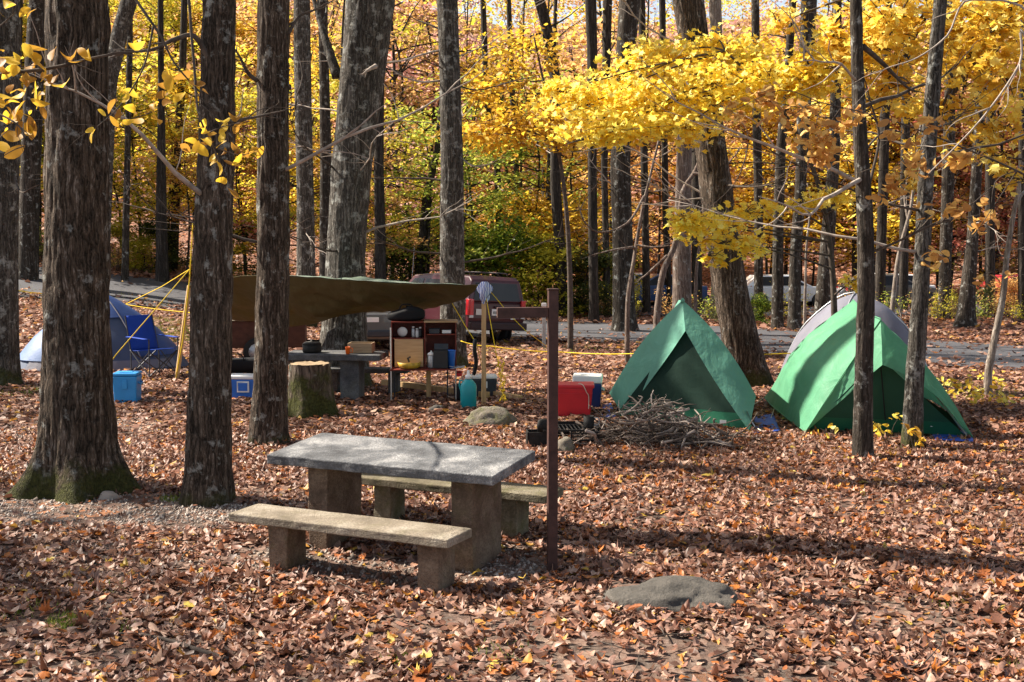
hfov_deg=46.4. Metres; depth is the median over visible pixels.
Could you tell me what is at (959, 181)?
understory tree
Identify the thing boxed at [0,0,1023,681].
ground
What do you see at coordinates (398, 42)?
understory tree
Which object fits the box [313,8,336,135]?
forest tree
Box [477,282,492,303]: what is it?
striped cloth
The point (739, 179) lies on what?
understory tree
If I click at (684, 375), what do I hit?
mesh door
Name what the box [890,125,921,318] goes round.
sapling
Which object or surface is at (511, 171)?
understory tree
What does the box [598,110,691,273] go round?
understory tree
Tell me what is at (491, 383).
cooler
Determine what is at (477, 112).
understory tree
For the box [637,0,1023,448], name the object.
oak tree
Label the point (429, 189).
understory tree
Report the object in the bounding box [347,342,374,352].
crate
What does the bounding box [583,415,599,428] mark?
camp mug
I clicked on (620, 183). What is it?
oak tree
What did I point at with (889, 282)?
parked car
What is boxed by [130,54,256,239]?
understory tree
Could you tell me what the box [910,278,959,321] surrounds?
shrub
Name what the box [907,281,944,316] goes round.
shrub
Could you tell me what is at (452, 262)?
oak tree
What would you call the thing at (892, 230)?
understory tree
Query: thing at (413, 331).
jar
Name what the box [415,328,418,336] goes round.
jar
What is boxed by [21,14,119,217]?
understory tree
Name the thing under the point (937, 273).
understory tree
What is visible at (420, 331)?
jar
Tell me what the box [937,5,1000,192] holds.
forest tree
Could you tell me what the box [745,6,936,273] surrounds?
understory tree
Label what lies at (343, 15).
forest tree
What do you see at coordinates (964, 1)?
sapling
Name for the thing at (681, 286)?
oak tree
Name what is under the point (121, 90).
understory tree
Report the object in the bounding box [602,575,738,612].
rock
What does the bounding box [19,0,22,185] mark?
forest tree
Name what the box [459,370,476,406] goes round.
water jug
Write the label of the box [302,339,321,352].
cook pot
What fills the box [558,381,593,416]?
cooler
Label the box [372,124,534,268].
understory tree
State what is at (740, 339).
oak tree
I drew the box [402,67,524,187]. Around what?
understory tree
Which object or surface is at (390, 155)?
forest tree
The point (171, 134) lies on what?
understory tree
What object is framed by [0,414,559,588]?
gravel
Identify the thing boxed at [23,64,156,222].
understory tree
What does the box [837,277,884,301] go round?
shrub
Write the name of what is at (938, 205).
understory tree
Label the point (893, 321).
tent
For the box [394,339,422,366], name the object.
drop door
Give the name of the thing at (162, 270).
forest tree
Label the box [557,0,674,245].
understory tree
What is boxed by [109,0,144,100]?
understory tree
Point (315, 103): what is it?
forest tree
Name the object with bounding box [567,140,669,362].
sapling
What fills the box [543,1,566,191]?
forest tree
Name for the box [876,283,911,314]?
shrub
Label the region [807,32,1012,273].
understory tree
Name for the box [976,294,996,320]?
shrub
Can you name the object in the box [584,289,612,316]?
shrub
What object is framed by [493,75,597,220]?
understory tree
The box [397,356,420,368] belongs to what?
bowl
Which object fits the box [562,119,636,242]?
understory tree
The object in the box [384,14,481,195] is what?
understory tree
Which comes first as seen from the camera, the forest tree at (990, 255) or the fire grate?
the fire grate
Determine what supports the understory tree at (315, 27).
on the ground at (670, 654)
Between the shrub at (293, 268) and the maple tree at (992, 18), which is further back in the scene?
the shrub at (293, 268)
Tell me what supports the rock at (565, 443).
on the ground at (670, 654)
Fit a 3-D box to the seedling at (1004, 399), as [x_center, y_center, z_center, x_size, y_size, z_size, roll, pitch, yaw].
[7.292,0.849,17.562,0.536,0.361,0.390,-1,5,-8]
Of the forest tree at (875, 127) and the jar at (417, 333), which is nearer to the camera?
the jar at (417, 333)
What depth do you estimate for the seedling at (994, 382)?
20.64 m
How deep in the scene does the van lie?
33.34 m
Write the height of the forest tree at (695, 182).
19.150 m
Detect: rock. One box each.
[98,491,118,499]
[428,405,444,410]
[463,406,517,426]
[558,436,574,453]
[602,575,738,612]
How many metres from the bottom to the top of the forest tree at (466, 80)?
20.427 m
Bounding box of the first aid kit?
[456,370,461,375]
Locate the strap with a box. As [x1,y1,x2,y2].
[472,339,477,374]
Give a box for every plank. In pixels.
[381,379,489,397]
[493,391,522,397]
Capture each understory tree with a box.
[19,0,174,205]
[20,74,45,201]
[21,3,122,170]
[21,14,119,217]
[21,39,45,255]
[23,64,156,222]
[108,0,157,102]
[108,0,195,135]
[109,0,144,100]
[109,7,152,91]
[111,72,235,269]
[111,93,190,245]
[112,0,195,127]
[112,47,182,199]
[112,52,197,265]
[118,0,202,139]
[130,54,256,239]
[133,0,202,140]
[134,76,296,236]
[137,115,240,276]
[140,0,245,117]
[146,39,319,268]
[155,0,252,135]
[167,7,256,145]
[179,120,296,272]
[189,0,333,148]
[190,17,292,164]
[194,76,371,233]
[233,38,373,266]
[235,0,318,131]
[235,44,373,227]
[236,24,318,153]
[239,49,314,158]
[289,10,340,174]
[289,59,419,240]
[290,0,403,138]
[291,44,340,175]
[291,54,425,157]
[311,0,498,279]
[313,0,534,272]
[314,2,436,189]
[315,127,439,269]
[366,100,493,280]
[366,105,491,272]
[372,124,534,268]
[373,69,440,180]
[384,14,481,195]
[384,34,522,233]
[384,82,428,174]
[393,73,551,252]
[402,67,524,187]
[409,39,505,227]
[410,21,631,275]
[414,55,524,229]
[425,40,580,238]
[464,15,661,246]
[468,69,611,306]
[472,107,547,220]
[473,86,544,237]
[492,89,671,291]
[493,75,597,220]
[502,114,577,234]
[530,123,657,243]
[540,122,608,241]
[542,65,669,259]
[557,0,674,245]
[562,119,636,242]
[583,38,675,249]
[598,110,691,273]
[601,114,675,244]
[630,139,674,251]
[631,21,773,216]
[631,99,777,235]
[633,120,707,262]
[633,133,751,262]
[635,106,812,249]
[670,23,794,255]
[703,111,804,268]
[723,59,854,273]
[723,113,820,256]
[727,0,892,274]
[733,123,840,273]
[743,88,897,280]
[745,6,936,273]
[748,103,896,244]
[763,147,852,285]
[770,9,909,272]
[784,15,966,273]
[784,82,955,254]
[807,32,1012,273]
[821,101,940,272]
[842,112,981,266]
[844,82,1016,250]
[874,115,1013,248]
[875,34,1017,281]
[886,98,1001,287]
[886,102,1017,279]
[894,130,1017,289]
[911,2,1019,274]
[912,124,1017,264]
[938,57,1018,255]
[938,124,1017,274]
[941,49,1017,282]
[960,39,1017,272]
[960,74,1018,226]
[979,90,1018,272]
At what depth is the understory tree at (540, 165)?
70.82 m
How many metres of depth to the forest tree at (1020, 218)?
42.72 m
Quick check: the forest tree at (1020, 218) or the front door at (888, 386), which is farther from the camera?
the forest tree at (1020, 218)
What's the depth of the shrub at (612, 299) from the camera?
43.70 m
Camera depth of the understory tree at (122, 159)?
45.86 m
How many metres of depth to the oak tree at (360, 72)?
20.32 m
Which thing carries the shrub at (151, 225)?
on the ground at (670, 654)
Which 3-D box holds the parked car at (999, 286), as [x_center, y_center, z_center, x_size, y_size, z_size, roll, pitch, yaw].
[22.461,-2.154,51.765,4.500,1.480,1.756,-1,5,-7]
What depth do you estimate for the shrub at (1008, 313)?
43.34 m
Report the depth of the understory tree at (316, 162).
45.21 m
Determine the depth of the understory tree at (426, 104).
73.86 m
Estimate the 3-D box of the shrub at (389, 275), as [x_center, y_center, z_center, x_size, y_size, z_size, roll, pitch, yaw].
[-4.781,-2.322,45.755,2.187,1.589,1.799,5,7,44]
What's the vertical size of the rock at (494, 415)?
0.565 m
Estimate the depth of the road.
36.88 m
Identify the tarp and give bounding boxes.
[189,275,477,326]
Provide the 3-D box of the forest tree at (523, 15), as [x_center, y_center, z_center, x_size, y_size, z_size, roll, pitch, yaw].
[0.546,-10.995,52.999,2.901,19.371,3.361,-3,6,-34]
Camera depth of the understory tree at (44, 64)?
46.14 m
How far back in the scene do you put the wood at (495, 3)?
110.86 m
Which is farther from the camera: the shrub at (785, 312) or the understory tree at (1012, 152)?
the understory tree at (1012, 152)
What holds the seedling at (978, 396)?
on the ground at (670, 654)
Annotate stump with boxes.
[288,361,339,418]
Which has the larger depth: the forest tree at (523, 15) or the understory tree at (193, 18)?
the understory tree at (193, 18)
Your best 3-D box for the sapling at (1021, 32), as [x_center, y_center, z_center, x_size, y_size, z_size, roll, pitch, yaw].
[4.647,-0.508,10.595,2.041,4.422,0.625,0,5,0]
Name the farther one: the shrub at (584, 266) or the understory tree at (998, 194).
the understory tree at (998, 194)
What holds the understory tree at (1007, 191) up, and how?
on the ground at (670, 654)
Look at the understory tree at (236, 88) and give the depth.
49.54 m
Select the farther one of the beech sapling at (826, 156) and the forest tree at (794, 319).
the forest tree at (794, 319)
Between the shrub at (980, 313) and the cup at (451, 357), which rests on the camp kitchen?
the cup at (451, 357)
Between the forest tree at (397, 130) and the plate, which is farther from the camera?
the forest tree at (397, 130)
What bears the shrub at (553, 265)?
on the ground at (670, 654)
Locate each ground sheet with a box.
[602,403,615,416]
[754,414,779,432]
[933,430,972,440]
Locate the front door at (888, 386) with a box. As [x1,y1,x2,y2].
[823,365,949,421]
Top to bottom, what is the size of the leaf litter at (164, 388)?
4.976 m
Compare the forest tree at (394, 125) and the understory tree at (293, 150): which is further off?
the forest tree at (394, 125)
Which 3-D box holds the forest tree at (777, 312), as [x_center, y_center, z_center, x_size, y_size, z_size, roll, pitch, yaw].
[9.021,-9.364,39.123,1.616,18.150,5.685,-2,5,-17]
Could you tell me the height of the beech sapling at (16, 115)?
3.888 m
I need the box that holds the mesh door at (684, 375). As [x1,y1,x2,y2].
[626,331,735,412]
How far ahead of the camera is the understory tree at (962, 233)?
57.16 m
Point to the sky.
(778, 3)
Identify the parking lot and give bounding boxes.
[601,299,1017,315]
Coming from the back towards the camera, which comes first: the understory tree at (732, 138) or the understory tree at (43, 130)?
the understory tree at (732, 138)
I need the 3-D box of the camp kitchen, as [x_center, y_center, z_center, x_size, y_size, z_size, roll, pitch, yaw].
[-1.369,0.332,18.643,1.042,1.301,0.685,0,5,-3]
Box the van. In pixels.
[409,256,526,339]
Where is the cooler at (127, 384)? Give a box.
[113,370,142,402]
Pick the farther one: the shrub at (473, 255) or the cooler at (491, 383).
the shrub at (473, 255)
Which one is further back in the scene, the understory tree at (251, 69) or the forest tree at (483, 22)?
the understory tree at (251, 69)
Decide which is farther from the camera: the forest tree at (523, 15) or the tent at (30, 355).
the forest tree at (523, 15)
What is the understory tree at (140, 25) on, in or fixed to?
on the ground at (670, 654)
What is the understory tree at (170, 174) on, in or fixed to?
on the ground at (670, 654)
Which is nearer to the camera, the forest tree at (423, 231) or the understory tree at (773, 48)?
the forest tree at (423, 231)
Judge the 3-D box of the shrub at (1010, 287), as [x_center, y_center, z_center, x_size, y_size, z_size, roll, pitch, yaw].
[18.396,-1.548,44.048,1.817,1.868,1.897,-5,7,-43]
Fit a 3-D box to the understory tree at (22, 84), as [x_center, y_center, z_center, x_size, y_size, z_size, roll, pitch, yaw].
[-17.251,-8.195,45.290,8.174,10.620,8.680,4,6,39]
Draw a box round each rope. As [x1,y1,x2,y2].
[19,290,189,312]
[113,269,189,358]
[126,269,188,303]
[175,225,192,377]
[452,303,481,366]
[461,341,632,354]
[486,298,504,397]
[491,292,546,346]
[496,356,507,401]
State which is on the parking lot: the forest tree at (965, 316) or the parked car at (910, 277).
the parked car at (910, 277)
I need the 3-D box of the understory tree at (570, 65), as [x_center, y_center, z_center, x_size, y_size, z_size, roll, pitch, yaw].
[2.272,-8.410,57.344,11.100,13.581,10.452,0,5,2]
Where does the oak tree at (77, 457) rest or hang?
on the ground at (670, 654)
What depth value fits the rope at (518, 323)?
18.98 m
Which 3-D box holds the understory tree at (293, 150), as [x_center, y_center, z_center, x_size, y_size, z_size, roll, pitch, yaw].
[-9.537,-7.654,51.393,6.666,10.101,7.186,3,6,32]
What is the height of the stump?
0.854 m
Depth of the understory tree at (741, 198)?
62.89 m
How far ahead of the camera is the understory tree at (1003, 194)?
57.89 m
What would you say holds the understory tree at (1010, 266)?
on the ground at (670, 654)
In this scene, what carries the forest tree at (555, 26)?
on the ground at (670, 654)
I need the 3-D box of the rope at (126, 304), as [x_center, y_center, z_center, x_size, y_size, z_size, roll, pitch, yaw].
[-7.479,-0.894,26.223,5.435,1.042,10.736,-1,5,-16]
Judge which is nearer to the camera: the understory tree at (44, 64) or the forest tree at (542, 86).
the understory tree at (44, 64)
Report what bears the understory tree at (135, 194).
on the ground at (670, 654)
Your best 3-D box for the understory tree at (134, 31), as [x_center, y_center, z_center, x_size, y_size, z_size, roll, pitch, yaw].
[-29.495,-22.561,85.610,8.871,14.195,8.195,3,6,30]
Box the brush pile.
[558,390,757,450]
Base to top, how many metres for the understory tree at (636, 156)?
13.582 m
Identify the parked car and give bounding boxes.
[367,311,390,339]
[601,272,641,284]
[634,274,708,303]
[746,274,839,305]
[836,273,937,305]
[837,273,935,303]
[976,274,1017,306]
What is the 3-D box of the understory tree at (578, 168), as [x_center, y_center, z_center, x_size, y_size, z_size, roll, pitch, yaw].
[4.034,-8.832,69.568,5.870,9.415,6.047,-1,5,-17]
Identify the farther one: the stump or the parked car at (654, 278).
the parked car at (654, 278)
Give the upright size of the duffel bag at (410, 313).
0.278 m
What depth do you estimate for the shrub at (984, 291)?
44.84 m
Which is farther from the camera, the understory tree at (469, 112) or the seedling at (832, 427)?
the understory tree at (469, 112)
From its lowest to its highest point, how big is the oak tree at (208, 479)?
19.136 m
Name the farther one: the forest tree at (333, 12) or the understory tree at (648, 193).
the forest tree at (333, 12)
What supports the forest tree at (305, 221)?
on the ground at (670, 654)
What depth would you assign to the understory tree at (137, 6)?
84.21 m
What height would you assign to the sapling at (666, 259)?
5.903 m
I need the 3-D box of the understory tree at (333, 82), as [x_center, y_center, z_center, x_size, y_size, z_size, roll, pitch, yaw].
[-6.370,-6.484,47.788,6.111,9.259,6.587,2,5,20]
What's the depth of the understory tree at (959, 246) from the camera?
56.91 m
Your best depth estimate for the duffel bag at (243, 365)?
22.08 m
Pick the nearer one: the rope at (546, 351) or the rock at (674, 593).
the rock at (674, 593)
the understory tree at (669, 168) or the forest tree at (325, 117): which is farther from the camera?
the understory tree at (669, 168)
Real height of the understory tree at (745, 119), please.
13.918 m
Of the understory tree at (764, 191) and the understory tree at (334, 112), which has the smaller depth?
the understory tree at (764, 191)
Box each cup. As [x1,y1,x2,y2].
[345,347,352,353]
[448,349,455,367]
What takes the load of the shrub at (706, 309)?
on the ground at (670, 654)
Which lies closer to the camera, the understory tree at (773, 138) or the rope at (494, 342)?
the rope at (494, 342)
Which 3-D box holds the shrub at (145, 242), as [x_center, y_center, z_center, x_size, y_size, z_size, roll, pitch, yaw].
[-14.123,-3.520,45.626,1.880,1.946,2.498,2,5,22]
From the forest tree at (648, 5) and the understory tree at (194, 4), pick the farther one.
the understory tree at (194, 4)
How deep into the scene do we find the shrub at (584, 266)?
46.00 m
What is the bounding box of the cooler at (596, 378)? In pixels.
[573,373,604,406]
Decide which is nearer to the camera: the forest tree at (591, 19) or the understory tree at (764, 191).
the forest tree at (591, 19)
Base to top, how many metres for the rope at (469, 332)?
1.512 m
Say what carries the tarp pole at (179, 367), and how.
on the ground at (670, 654)
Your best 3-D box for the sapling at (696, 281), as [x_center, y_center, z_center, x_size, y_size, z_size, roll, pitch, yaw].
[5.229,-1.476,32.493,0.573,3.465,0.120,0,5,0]
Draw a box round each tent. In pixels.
[20,295,188,371]
[610,298,759,429]
[755,299,972,436]
[781,292,927,369]
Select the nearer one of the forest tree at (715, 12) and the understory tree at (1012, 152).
the forest tree at (715, 12)
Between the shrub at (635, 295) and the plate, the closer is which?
the plate
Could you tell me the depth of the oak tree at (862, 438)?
13.38 m
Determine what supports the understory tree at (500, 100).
on the ground at (670, 654)
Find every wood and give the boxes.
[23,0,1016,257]
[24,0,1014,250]
[44,0,1013,225]
[110,0,984,241]
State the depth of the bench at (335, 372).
19.43 m
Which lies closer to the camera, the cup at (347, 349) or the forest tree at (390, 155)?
the cup at (347, 349)
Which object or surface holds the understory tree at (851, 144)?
on the ground at (670, 654)
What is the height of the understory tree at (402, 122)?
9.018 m
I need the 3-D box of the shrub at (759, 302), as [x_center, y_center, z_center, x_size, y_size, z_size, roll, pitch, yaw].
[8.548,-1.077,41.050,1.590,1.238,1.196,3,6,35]
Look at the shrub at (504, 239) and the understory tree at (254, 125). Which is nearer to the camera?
the shrub at (504, 239)
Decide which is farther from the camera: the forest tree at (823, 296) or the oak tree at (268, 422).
the forest tree at (823, 296)
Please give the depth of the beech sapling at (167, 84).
6.68 m
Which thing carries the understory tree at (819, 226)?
on the ground at (670, 654)
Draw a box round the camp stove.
[433,344,447,367]
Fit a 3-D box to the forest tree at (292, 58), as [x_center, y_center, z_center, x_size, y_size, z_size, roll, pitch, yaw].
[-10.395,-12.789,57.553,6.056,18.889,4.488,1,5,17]
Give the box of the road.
[19,267,1023,369]
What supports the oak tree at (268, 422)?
on the ground at (670, 654)
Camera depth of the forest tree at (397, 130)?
73.55 m
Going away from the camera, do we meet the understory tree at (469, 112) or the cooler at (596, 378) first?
the cooler at (596, 378)
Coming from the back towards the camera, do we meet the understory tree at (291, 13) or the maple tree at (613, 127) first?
the understory tree at (291, 13)
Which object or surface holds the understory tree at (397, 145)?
on the ground at (670, 654)
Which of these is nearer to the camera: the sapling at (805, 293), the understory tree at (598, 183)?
the sapling at (805, 293)
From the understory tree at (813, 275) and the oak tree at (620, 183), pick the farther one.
the understory tree at (813, 275)
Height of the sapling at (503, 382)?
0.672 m
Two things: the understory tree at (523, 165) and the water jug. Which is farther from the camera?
the understory tree at (523, 165)
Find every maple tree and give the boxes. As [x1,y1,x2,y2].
[428,16,603,349]
[530,17,872,315]
[761,0,1023,196]
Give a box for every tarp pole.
[175,285,190,378]
[482,300,485,404]
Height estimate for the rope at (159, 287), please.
1.100 m
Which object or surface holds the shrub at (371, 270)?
on the ground at (670, 654)
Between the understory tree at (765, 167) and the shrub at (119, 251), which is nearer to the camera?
the shrub at (119, 251)
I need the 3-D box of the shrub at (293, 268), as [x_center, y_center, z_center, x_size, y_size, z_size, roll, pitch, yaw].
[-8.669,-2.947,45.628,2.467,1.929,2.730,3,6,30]
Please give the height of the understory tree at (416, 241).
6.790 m
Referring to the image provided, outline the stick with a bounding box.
[119,632,228,661]
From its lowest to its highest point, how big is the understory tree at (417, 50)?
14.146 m
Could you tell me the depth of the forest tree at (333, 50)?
69.40 m
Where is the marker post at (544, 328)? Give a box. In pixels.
[542,303,546,347]
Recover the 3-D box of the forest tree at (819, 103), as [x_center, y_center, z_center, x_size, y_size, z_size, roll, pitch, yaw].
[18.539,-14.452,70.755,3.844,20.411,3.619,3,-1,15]
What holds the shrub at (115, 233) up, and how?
on the ground at (670, 654)
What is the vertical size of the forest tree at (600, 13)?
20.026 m
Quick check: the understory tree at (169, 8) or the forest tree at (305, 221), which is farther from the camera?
the understory tree at (169, 8)
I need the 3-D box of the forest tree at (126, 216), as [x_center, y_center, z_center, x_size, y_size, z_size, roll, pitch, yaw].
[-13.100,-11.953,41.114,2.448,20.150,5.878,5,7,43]
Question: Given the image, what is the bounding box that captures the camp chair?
[124,314,178,376]
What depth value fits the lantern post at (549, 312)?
8.79 m
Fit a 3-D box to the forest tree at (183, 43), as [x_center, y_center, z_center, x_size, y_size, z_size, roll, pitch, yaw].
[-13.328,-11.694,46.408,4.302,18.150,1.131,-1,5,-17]
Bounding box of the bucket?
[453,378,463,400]
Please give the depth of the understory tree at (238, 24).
80.32 m
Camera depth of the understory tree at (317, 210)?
46.69 m
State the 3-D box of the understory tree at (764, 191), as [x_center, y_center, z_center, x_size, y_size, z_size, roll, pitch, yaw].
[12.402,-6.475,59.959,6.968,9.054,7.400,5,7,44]
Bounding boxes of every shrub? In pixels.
[39,222,43,261]
[110,236,142,270]
[111,218,154,268]
[113,227,168,271]
[130,214,191,273]
[232,217,292,275]
[232,240,254,276]
[250,244,318,275]
[365,241,391,278]
[366,236,437,281]
[367,267,406,280]
[425,231,513,275]
[434,211,574,306]
[480,183,612,311]
[498,224,587,316]
[513,236,603,311]
[547,240,642,317]
[574,278,612,316]
[581,242,641,309]
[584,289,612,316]
[599,285,641,311]
[608,284,643,315]
[654,272,701,316]
[692,288,717,319]
[705,293,717,322]
[750,293,770,324]
[767,281,810,319]
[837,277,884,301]
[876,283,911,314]
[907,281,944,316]
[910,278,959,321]
[931,289,957,316]
[976,283,998,316]
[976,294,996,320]
[977,288,1019,318]
[987,275,1017,314]
[1005,294,1023,321]
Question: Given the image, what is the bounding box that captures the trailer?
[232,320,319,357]
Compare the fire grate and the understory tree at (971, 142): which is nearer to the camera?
the fire grate
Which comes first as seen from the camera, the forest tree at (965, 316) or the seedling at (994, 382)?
the seedling at (994, 382)
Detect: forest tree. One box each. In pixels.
[18,0,44,279]
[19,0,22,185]
[25,0,136,294]
[119,19,187,280]
[120,0,196,270]
[122,0,194,281]
[239,0,318,183]
[239,0,324,326]
[256,0,337,201]
[289,0,331,275]
[293,49,319,149]
[312,0,341,148]
[313,0,386,225]
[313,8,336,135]
[317,86,435,279]
[330,0,426,230]
[370,101,467,274]
[372,44,413,262]
[384,3,420,265]
[384,58,427,221]
[399,0,611,315]
[460,0,489,244]
[480,0,530,275]
[485,0,545,300]
[494,0,584,238]
[497,0,542,229]
[543,0,601,301]
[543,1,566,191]
[576,0,643,320]
[582,0,661,245]
[584,0,706,312]
[601,0,635,314]
[631,0,674,267]
[635,138,702,307]
[650,0,771,318]
[659,0,674,305]
[738,0,763,319]
[758,0,841,316]
[762,0,851,328]
[786,0,830,330]
[808,0,831,259]
[820,0,911,276]
[821,1,936,304]
[842,0,879,261]
[884,1,1013,319]
[888,1,941,310]
[913,2,1023,326]
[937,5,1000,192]
[985,35,1015,313]
[1017,2,1023,320]
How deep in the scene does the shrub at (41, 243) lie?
44.72 m
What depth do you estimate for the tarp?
19.40 m
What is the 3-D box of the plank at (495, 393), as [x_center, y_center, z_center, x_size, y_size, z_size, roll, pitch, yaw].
[-0.090,0.844,18.685,0.090,0.060,0.746,-4,6,-36]
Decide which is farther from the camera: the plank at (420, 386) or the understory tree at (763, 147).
the understory tree at (763, 147)
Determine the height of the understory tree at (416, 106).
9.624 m
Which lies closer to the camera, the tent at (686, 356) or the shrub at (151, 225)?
the tent at (686, 356)
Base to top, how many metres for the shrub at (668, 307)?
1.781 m
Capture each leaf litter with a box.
[0,225,1023,430]
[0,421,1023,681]
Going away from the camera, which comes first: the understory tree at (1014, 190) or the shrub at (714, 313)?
the shrub at (714, 313)
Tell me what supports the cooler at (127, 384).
on the ground at (670, 654)
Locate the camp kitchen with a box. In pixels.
[390,319,457,400]
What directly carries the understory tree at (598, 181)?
on the ground at (670, 654)
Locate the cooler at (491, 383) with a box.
[471,374,498,397]
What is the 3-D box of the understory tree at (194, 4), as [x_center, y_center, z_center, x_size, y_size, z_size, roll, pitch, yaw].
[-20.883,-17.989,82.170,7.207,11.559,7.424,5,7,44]
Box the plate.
[397,327,406,336]
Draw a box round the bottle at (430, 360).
[427,351,432,367]
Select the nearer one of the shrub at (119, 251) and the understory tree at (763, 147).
the shrub at (119, 251)
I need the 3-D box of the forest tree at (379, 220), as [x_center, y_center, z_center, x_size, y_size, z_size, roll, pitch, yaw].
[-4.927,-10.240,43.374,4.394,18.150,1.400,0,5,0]
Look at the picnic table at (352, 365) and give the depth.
18.55 m
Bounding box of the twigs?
[0,410,1023,681]
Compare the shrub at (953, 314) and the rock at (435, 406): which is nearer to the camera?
the rock at (435, 406)
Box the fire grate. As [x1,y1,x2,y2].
[526,419,599,446]
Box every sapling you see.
[0,0,161,185]
[65,0,207,157]
[180,0,281,214]
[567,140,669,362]
[635,142,744,328]
[694,236,704,312]
[721,80,1023,290]
[803,183,810,327]
[844,0,1023,101]
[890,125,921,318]
[928,28,1023,173]
[984,162,1023,396]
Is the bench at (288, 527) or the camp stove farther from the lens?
the camp stove
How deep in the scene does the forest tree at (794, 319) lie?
37.69 m
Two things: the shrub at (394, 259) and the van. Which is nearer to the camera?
the van
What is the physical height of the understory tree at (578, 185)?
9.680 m
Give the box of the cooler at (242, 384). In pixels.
[231,373,252,397]
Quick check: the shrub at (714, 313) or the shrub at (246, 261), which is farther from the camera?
the shrub at (246, 261)
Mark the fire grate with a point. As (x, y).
(537, 436)
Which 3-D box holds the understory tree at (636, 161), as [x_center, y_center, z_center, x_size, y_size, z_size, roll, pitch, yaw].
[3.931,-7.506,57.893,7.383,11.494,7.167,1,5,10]
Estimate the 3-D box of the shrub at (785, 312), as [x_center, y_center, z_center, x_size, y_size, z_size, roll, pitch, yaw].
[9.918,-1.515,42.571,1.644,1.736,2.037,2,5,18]
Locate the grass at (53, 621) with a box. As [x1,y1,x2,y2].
[1,285,1022,666]
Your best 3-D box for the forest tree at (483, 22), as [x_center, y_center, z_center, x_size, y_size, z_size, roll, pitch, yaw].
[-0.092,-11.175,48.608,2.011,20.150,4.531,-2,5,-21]
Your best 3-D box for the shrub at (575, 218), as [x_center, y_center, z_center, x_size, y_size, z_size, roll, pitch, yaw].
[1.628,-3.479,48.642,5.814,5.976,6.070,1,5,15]
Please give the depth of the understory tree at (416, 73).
56.63 m
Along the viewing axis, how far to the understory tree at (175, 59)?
82.68 m
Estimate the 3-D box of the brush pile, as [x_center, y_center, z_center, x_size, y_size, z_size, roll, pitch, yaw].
[1.772,0.928,14.654,2.487,0.719,2.011,3,6,28]
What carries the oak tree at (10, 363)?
on the ground at (670, 654)
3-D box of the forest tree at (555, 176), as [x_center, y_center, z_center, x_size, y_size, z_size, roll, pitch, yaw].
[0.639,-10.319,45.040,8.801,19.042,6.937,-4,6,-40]
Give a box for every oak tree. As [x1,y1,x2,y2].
[0,0,41,386]
[2,0,140,504]
[7,0,311,506]
[108,0,512,446]
[241,0,500,388]
[300,0,588,367]
[537,0,846,387]
[545,0,692,331]
[631,0,1007,459]
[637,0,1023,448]
[665,72,778,310]
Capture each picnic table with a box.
[267,433,534,572]
[288,350,388,400]
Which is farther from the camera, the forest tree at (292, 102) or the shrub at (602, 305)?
the forest tree at (292, 102)
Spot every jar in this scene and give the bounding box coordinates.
[411,326,414,336]
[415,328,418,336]
[419,327,421,336]
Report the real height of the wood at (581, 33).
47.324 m
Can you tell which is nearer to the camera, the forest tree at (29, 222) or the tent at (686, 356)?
the tent at (686, 356)
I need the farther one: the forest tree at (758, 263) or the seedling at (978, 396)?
the forest tree at (758, 263)
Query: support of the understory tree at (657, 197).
on the ground at (670, 654)
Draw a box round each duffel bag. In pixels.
[231,354,253,373]
[387,304,424,320]
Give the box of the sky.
[400,0,1009,27]
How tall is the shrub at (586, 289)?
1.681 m
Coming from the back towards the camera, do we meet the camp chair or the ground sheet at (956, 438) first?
the camp chair
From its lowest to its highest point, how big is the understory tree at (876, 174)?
14.333 m
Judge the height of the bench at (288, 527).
0.620 m
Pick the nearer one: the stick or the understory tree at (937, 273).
the stick
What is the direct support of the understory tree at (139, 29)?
on the ground at (670, 654)
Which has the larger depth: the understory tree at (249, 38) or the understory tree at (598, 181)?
the understory tree at (249, 38)
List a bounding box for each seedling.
[818,423,838,439]
[873,412,902,442]
[901,423,925,450]
[937,374,973,389]
[943,379,971,398]
[965,385,997,405]
[973,369,1006,386]
[988,386,1023,406]
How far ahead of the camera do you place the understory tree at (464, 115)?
71.81 m
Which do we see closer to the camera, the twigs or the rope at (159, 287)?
the twigs
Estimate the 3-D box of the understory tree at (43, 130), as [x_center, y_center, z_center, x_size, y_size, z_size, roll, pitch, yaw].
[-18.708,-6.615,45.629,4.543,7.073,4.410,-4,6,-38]
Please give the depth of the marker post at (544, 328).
32.02 m
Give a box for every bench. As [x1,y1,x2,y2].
[229,504,471,593]
[331,366,409,393]
[361,473,563,539]
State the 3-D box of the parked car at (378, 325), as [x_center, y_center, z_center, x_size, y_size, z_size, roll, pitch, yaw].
[-3.644,-0.589,30.610,1.756,1.480,4.500,-1,5,-8]
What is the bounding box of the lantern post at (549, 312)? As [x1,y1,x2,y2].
[497,288,558,574]
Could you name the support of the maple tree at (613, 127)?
on the ground at (670, 654)
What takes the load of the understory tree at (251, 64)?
on the ground at (670, 654)

